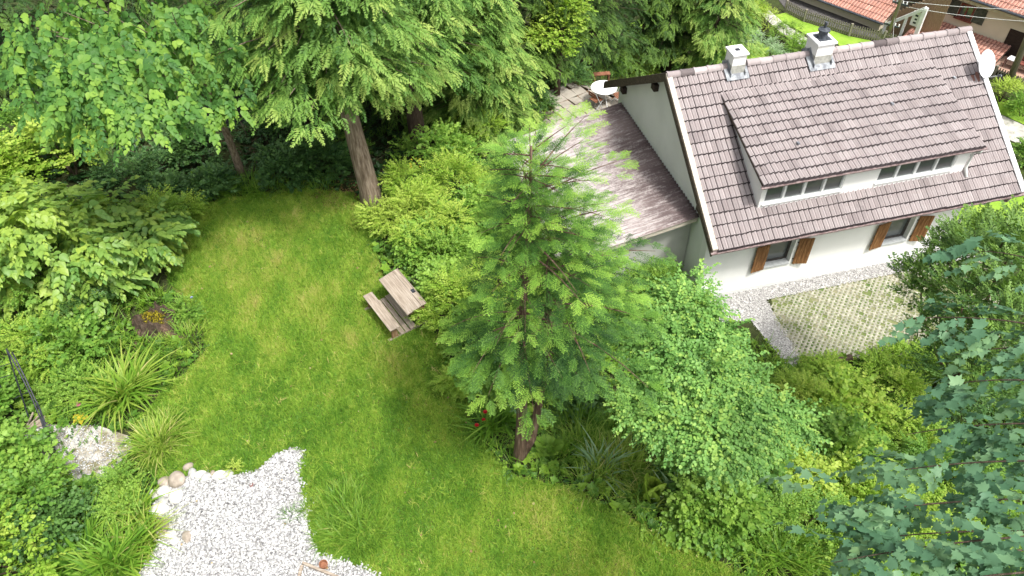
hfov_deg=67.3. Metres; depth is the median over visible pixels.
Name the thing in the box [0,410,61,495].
shrub
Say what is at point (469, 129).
shrub
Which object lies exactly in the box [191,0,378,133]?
conifer tree
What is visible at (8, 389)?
shrub
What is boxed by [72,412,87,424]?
yellow leaved plant
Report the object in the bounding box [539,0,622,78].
conifer tree
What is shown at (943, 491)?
shrub
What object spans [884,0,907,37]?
utility pole
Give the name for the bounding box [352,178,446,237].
shrub
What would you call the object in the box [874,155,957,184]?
dormer window
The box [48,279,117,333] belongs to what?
shrub
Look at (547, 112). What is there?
planter
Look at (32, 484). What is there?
shrub
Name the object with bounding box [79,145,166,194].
shrub
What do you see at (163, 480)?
border stone
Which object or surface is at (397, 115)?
conifer tree
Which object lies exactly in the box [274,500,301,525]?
grass tuft
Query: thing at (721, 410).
beech shrub
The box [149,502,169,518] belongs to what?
border stone
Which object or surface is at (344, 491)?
grass tuft
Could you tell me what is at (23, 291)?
shrub
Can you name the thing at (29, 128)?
shrub
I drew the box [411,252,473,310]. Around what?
shrub
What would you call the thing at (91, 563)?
grass tuft
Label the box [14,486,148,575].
grass tuft
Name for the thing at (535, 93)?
shrub
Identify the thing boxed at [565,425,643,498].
grass tuft
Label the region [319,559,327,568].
plant pot
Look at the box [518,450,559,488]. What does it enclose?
grass tuft
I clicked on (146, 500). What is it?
grass tuft
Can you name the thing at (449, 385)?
shrub
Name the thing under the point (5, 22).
conifer tree
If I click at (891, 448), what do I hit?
fern
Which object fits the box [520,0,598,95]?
deciduous tree
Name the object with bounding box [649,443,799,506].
shrub
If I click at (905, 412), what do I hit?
shrub
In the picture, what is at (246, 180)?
grass tuft
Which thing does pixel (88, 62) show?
round leaved tree
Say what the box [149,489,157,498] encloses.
border stone
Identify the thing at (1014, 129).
garden path
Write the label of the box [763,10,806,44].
garden path
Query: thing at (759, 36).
shrub
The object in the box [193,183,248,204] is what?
grass tuft
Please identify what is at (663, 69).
lawn grass
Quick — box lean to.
[507,102,698,279]
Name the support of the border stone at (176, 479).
on the gravel ground at (255, 542)
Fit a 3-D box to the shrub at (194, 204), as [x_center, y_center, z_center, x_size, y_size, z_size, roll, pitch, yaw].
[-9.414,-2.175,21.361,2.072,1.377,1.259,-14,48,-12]
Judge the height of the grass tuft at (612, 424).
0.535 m
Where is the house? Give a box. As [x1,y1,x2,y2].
[603,21,1023,296]
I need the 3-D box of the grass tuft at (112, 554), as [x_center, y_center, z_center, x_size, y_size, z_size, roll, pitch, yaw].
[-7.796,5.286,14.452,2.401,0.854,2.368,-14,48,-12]
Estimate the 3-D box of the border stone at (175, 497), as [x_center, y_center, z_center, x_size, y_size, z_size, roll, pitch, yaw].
[-6.944,4.293,15.900,0.319,0.224,0.326,18,49,17]
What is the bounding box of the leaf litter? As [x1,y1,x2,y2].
[307,177,397,211]
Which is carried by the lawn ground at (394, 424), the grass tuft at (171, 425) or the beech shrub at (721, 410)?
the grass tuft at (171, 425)
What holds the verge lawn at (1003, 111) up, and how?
on the ground at (164, 286)
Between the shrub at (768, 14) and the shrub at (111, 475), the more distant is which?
the shrub at (768, 14)
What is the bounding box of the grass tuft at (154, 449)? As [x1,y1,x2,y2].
[129,442,178,482]
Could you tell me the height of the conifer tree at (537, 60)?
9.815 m
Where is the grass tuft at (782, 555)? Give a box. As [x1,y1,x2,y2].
[721,496,818,575]
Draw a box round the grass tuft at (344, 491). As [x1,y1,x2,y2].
[297,471,382,536]
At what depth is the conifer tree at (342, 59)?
17.44 m
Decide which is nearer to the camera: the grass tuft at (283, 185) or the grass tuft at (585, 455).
the grass tuft at (585, 455)
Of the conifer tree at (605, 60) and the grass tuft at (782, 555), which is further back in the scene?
the conifer tree at (605, 60)
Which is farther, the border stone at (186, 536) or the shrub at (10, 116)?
the shrub at (10, 116)
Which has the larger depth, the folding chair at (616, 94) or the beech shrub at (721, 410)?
the folding chair at (616, 94)
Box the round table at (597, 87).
[591,80,616,105]
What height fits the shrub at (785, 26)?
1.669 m
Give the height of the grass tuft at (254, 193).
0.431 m
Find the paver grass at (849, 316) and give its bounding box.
[772,266,998,360]
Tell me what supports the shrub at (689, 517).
on the ground at (164, 286)
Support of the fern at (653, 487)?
on the ground at (164, 286)
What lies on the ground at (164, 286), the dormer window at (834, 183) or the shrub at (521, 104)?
the shrub at (521, 104)
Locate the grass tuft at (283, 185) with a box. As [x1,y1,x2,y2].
[269,171,315,198]
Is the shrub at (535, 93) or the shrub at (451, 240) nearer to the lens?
the shrub at (451, 240)
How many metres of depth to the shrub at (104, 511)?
15.29 m
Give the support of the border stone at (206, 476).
on the gravel ground at (255, 542)
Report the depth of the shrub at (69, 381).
17.32 m
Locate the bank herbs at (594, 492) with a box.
[0,130,1023,575]
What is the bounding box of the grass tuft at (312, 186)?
[305,170,345,198]
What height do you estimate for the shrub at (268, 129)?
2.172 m
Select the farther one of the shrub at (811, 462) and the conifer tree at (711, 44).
the conifer tree at (711, 44)
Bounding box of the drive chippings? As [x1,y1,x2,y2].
[716,254,968,363]
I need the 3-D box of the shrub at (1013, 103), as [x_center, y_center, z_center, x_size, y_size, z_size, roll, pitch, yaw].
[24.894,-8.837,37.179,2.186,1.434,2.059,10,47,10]
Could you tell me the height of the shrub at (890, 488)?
1.520 m
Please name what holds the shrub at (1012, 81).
on the ground at (164, 286)
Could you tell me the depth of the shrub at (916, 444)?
18.38 m
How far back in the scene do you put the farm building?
43.68 m
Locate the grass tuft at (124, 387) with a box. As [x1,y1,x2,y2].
[49,353,158,441]
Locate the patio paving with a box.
[479,83,618,163]
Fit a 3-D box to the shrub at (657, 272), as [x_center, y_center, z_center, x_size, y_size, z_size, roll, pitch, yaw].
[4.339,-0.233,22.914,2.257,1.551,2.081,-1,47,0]
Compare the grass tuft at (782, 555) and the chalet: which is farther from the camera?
the chalet
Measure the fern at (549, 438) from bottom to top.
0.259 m
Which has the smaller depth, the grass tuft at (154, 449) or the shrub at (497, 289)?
the grass tuft at (154, 449)
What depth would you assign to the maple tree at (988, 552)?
7.63 m
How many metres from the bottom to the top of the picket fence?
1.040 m
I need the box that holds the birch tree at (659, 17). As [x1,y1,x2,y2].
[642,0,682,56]
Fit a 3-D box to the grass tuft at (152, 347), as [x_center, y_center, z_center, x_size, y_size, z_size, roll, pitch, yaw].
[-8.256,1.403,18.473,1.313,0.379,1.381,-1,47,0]
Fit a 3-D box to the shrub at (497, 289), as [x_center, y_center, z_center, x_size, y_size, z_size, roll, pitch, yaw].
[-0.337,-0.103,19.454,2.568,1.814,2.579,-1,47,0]
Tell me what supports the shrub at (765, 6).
on the ground at (164, 286)
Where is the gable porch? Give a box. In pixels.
[881,0,950,35]
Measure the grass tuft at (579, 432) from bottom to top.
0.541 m
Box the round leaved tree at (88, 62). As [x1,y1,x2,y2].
[0,0,266,175]
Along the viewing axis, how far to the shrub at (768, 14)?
42.91 m
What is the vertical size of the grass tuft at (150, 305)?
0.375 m
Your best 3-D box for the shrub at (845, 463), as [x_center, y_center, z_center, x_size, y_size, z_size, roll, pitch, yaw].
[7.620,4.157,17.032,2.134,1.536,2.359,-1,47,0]
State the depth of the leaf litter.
22.59 m
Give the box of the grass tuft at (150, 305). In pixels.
[129,277,176,316]
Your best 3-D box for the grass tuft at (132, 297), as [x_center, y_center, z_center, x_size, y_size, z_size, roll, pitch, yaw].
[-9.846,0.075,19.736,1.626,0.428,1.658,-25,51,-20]
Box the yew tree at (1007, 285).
[881,195,1023,414]
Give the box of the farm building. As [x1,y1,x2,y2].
[800,0,921,30]
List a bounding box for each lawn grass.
[563,57,1023,173]
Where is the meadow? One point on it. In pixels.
(629, 45)
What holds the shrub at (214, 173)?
on the ground at (164, 286)
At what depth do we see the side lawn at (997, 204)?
26.23 m
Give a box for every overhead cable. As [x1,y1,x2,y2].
[905,1,1023,9]
[908,7,1015,20]
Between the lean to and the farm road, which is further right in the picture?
the farm road
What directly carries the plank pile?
on the sandy gravel at (81, 447)
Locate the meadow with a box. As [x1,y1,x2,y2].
[619,22,649,61]
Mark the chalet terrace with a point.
(1008, 65)
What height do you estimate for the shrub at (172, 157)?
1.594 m
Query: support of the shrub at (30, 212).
on the ground at (164, 286)
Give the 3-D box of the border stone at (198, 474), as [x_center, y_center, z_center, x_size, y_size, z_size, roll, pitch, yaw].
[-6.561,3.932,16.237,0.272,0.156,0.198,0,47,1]
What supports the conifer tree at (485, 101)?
on the ground at (164, 286)
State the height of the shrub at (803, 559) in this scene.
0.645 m
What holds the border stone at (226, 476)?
on the gravel ground at (255, 542)
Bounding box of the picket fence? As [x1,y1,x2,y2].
[784,0,1023,92]
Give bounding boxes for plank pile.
[27,412,47,430]
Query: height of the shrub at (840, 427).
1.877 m
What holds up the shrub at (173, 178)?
on the ground at (164, 286)
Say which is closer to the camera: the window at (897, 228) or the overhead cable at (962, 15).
the window at (897, 228)
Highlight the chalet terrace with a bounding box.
[995,56,1023,77]
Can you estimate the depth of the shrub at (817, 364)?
21.16 m
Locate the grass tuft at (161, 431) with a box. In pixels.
[101,405,199,482]
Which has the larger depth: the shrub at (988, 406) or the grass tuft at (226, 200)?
the grass tuft at (226, 200)
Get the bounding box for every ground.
[0,0,1023,575]
[130,192,741,575]
[141,447,375,575]
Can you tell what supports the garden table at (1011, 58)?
on the chalet terrace
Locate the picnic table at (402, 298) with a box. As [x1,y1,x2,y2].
[363,268,426,341]
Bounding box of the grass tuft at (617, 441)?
[567,423,652,491]
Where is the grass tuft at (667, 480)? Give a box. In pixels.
[650,469,690,534]
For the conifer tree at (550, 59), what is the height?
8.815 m
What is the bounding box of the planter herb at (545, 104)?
[532,98,558,110]
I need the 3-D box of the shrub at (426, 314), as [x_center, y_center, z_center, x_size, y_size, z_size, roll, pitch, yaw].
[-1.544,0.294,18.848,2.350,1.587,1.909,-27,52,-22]
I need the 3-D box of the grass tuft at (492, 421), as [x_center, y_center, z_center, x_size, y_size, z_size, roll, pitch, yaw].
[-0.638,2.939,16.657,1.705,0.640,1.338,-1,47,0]
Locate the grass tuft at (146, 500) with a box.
[79,468,179,546]
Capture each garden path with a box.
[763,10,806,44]
[1001,115,1023,143]
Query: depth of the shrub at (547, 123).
29.15 m
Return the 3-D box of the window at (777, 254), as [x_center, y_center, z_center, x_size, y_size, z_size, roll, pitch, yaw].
[7.925,-1.097,22.906,0.850,1.025,0.270,-11,47,-9]
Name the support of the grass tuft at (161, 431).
on the ground at (164, 286)
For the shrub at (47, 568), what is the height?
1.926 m
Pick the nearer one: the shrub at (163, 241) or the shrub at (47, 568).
the shrub at (47, 568)
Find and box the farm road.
[779,0,880,38]
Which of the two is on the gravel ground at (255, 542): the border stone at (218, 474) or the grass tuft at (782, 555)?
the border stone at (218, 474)
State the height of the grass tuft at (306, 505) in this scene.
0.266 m
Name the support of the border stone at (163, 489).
on the gravel ground at (255, 542)
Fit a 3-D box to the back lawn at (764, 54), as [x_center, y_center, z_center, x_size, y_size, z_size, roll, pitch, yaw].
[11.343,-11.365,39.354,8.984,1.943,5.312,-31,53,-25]
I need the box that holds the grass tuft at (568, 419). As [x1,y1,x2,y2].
[544,393,622,457]
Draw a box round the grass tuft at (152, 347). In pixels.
[138,329,188,366]
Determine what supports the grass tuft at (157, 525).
on the ground at (164, 286)
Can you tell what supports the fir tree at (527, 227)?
on the ground at (164, 286)
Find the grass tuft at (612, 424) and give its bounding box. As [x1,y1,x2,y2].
[575,406,640,456]
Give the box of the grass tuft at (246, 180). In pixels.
[220,161,269,200]
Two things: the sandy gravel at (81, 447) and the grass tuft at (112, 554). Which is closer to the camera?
the grass tuft at (112, 554)
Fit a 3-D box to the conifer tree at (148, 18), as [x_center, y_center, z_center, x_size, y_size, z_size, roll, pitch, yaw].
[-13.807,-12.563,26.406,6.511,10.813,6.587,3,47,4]
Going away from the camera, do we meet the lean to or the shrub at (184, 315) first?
the shrub at (184, 315)
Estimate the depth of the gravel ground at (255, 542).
15.41 m
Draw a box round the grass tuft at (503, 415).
[445,376,545,453]
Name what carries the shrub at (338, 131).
on the ground at (164, 286)
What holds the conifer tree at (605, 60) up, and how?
on the ground at (164, 286)
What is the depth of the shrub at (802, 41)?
41.14 m
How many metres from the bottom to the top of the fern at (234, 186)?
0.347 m
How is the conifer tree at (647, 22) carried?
on the ground at (164, 286)
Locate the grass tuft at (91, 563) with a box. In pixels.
[56,507,185,575]
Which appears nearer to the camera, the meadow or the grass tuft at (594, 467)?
the grass tuft at (594, 467)
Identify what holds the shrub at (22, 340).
on the ground at (164, 286)
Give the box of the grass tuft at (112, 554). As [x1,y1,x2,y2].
[31,510,160,575]
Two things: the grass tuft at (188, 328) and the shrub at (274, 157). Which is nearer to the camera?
the grass tuft at (188, 328)
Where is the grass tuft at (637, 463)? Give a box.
[587,432,673,505]
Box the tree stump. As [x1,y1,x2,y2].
[124,301,184,349]
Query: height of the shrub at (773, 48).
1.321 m
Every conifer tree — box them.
[0,0,106,104]
[31,0,219,49]
[154,0,301,93]
[189,0,469,207]
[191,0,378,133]
[319,0,518,161]
[324,3,447,135]
[400,0,561,143]
[422,0,549,160]
[485,0,600,86]
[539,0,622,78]
[540,0,663,78]
[601,0,708,77]
[626,0,716,70]
[670,0,766,70]
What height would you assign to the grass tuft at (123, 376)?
0.982 m
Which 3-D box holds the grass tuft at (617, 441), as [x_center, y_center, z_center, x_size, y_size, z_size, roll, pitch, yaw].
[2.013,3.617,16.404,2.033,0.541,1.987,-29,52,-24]
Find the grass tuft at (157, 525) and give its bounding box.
[101,495,192,573]
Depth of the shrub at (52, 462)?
14.94 m
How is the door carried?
in the chalet
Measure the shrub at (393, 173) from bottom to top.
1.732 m
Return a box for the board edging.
[297,561,338,575]
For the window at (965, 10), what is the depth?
41.09 m
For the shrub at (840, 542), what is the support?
on the ground at (164, 286)
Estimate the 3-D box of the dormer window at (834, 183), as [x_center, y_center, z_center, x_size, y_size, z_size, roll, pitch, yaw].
[8.132,-2.822,21.370,2.480,0.770,0.155,-11,47,-9]
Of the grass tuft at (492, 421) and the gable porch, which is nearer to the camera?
the grass tuft at (492, 421)
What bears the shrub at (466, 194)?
on the ground at (164, 286)
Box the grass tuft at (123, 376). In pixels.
[51,334,186,430]
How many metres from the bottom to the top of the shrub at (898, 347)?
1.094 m
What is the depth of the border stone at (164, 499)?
15.79 m
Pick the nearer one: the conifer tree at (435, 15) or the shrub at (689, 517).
the shrub at (689, 517)
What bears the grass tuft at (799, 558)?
on the ground at (164, 286)
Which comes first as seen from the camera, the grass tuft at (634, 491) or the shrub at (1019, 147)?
the grass tuft at (634, 491)
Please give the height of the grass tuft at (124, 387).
0.838 m
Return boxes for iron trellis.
[0,348,55,455]
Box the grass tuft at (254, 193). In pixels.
[233,171,283,204]
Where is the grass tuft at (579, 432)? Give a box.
[548,412,628,474]
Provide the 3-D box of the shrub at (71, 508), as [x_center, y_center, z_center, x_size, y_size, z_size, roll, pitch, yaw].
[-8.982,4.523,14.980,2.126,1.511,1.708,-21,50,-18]
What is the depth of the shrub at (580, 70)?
31.48 m
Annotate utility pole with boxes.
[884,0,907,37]
[1005,38,1023,86]
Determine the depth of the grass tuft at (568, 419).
17.37 m
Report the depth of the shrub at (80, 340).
17.80 m
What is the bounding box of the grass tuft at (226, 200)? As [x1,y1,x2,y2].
[210,174,256,209]
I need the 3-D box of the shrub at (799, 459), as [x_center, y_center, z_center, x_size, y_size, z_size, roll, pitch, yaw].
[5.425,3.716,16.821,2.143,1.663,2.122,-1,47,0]
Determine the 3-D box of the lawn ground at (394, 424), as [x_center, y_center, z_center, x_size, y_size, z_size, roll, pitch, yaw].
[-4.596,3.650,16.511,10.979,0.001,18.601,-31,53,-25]
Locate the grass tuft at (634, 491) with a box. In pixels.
[608,464,677,526]
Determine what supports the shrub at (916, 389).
on the ground at (164, 286)
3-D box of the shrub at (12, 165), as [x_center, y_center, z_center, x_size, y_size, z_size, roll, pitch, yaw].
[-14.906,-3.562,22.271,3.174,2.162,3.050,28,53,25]
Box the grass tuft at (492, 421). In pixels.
[446,406,514,450]
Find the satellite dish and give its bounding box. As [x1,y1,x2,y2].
[970,49,1001,81]
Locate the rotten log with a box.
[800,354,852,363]
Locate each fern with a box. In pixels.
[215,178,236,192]
[534,434,563,456]
[642,473,666,502]
[872,433,899,461]
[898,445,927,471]
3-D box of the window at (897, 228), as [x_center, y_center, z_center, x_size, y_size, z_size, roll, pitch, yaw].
[11.765,-1.811,23.527,0.880,1.015,0.270,-11,47,-9]
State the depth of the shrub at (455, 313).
18.13 m
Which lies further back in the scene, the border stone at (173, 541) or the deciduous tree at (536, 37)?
the deciduous tree at (536, 37)
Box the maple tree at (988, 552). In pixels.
[755,230,1023,575]
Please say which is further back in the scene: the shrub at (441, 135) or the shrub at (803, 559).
the shrub at (441, 135)
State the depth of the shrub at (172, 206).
20.83 m
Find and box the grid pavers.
[771,261,1005,358]
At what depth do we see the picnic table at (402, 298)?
18.88 m
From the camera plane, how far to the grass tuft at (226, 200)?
22.37 m
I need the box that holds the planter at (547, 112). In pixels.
[535,103,554,118]
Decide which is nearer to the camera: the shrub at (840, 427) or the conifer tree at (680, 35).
the shrub at (840, 427)
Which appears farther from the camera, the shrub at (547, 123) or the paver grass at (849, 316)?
the shrub at (547, 123)
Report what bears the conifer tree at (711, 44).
on the ground at (164, 286)
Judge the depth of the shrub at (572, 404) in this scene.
17.60 m
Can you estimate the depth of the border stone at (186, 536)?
15.24 m
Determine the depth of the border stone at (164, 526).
15.32 m
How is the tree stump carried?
on the ground at (164, 286)
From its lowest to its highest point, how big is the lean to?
3.159 m
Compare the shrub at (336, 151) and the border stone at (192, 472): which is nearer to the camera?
the border stone at (192, 472)
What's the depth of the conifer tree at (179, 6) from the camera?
26.90 m
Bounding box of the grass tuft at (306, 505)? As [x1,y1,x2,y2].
[291,492,329,521]
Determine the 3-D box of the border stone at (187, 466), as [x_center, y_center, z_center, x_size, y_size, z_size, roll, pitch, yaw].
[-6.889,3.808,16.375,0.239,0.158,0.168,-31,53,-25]
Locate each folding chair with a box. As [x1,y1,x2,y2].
[588,89,602,110]
[593,71,610,80]
[612,87,619,101]
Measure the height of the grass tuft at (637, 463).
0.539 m
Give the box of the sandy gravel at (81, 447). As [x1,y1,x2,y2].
[24,424,128,479]
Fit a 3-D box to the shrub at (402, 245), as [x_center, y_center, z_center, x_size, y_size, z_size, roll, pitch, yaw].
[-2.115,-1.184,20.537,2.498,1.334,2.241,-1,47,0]
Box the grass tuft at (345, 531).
[316,490,404,567]
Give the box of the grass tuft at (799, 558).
[778,515,858,575]
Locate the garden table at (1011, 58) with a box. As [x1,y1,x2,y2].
[1002,55,1014,66]
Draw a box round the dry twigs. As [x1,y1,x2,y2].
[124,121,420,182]
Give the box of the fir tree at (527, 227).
[435,100,678,463]
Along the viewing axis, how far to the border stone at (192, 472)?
16.21 m
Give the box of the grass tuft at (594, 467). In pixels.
[554,448,623,516]
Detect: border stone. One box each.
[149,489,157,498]
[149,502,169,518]
[154,518,168,534]
[156,485,170,496]
[157,476,168,485]
[157,495,168,504]
[163,530,175,539]
[168,471,184,487]
[168,488,182,503]
[169,536,179,544]
[182,531,190,542]
[183,462,193,471]
[188,468,196,477]
[194,470,205,478]
[201,472,210,481]
[213,470,224,478]
[223,470,233,479]
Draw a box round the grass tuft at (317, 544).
[304,501,362,559]
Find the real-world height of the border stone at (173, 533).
0.144 m
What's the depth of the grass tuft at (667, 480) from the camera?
15.82 m
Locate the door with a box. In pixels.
[1004,28,1023,60]
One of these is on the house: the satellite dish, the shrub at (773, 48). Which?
the satellite dish
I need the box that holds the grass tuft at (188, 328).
[154,310,220,359]
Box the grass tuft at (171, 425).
[129,401,205,461]
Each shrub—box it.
[0,98,87,174]
[0,125,68,199]
[0,171,165,347]
[0,238,58,332]
[0,311,102,385]
[0,367,28,424]
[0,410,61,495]
[0,439,78,561]
[0,459,73,512]
[0,480,108,573]
[0,492,80,575]
[3,111,101,175]
[17,303,128,374]
[32,356,109,419]
[47,175,200,307]
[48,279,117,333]
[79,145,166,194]
[85,481,151,531]
[94,455,149,508]
[121,187,192,236]
[132,183,209,218]
[133,163,200,201]
[138,110,224,168]
[160,290,208,329]
[184,162,244,203]
[222,457,243,474]
[245,88,337,149]
[247,135,324,193]
[284,126,352,188]
[318,110,374,162]
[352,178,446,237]
[362,175,481,257]
[377,155,451,218]
[384,210,476,269]
[385,116,489,185]
[391,222,496,277]
[402,264,494,336]
[407,145,500,219]
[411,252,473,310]
[428,353,495,403]
[433,181,507,250]
[434,107,514,173]
[436,297,513,358]
[444,341,548,412]
[449,247,542,326]
[476,84,532,125]
[505,75,560,121]
[513,105,555,135]
[531,356,615,425]
[546,55,593,87]
[558,243,645,318]
[571,40,610,68]
[595,50,633,76]
[602,258,833,494]
[626,255,689,301]
[627,47,660,75]
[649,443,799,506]
[651,466,751,559]
[682,469,791,561]
[725,514,848,575]
[737,0,770,24]
[740,28,766,45]
[745,0,785,32]
[754,477,851,575]
[757,35,791,55]
[761,446,813,494]
[765,18,805,43]
[768,363,844,409]
[770,437,839,523]
[781,28,807,52]
[786,360,900,438]
[792,347,851,390]
[793,400,893,495]
[804,499,915,575]
[821,437,902,516]
[835,454,953,548]
[839,345,933,418]
[861,336,945,391]
[862,399,953,471]
[888,418,1014,513]
[925,477,1023,569]
[941,378,1023,481]
[990,75,1023,101]
[1002,89,1023,119]
[1011,137,1023,167]
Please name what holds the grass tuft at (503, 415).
on the ground at (164, 286)
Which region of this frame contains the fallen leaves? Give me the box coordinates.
[143,193,697,568]
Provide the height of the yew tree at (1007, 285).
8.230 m
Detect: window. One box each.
[761,175,845,205]
[763,241,791,268]
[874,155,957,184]
[881,218,910,245]
[953,2,975,23]
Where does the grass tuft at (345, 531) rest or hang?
on the lawn ground at (394, 424)
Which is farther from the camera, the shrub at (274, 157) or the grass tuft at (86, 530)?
the shrub at (274, 157)
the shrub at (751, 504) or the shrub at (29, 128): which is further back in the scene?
the shrub at (29, 128)
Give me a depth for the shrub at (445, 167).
22.16 m
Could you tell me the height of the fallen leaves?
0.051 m
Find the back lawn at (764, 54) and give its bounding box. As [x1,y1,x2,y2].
[685,42,780,68]
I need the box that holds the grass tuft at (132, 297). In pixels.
[105,274,157,312]
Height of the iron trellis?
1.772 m
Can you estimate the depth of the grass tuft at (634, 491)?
15.72 m
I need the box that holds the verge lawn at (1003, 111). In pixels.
[996,96,1023,123]
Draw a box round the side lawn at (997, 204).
[957,196,1023,244]
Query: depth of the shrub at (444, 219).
20.51 m
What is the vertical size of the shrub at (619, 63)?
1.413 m
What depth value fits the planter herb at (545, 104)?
30.02 m
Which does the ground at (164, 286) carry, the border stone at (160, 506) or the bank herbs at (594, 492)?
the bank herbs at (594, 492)
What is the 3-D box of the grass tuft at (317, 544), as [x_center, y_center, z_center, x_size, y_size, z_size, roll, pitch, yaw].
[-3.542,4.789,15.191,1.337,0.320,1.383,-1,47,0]
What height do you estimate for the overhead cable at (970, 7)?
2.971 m
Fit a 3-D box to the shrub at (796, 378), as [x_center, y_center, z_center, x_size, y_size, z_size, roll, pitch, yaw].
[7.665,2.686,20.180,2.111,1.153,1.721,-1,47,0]
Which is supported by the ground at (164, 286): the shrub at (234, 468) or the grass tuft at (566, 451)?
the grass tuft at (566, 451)
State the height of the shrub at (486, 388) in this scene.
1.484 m
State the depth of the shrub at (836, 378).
19.85 m
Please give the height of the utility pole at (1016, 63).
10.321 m
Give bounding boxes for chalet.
[903,0,1023,63]
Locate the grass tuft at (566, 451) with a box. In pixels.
[532,428,603,489]
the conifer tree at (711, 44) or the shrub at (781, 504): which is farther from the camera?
the conifer tree at (711, 44)
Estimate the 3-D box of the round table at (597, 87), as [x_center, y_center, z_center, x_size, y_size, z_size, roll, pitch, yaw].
[3.645,-7.681,30.687,1.040,0.742,1.040,-1,47,0]
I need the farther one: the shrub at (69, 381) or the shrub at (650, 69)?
the shrub at (650, 69)

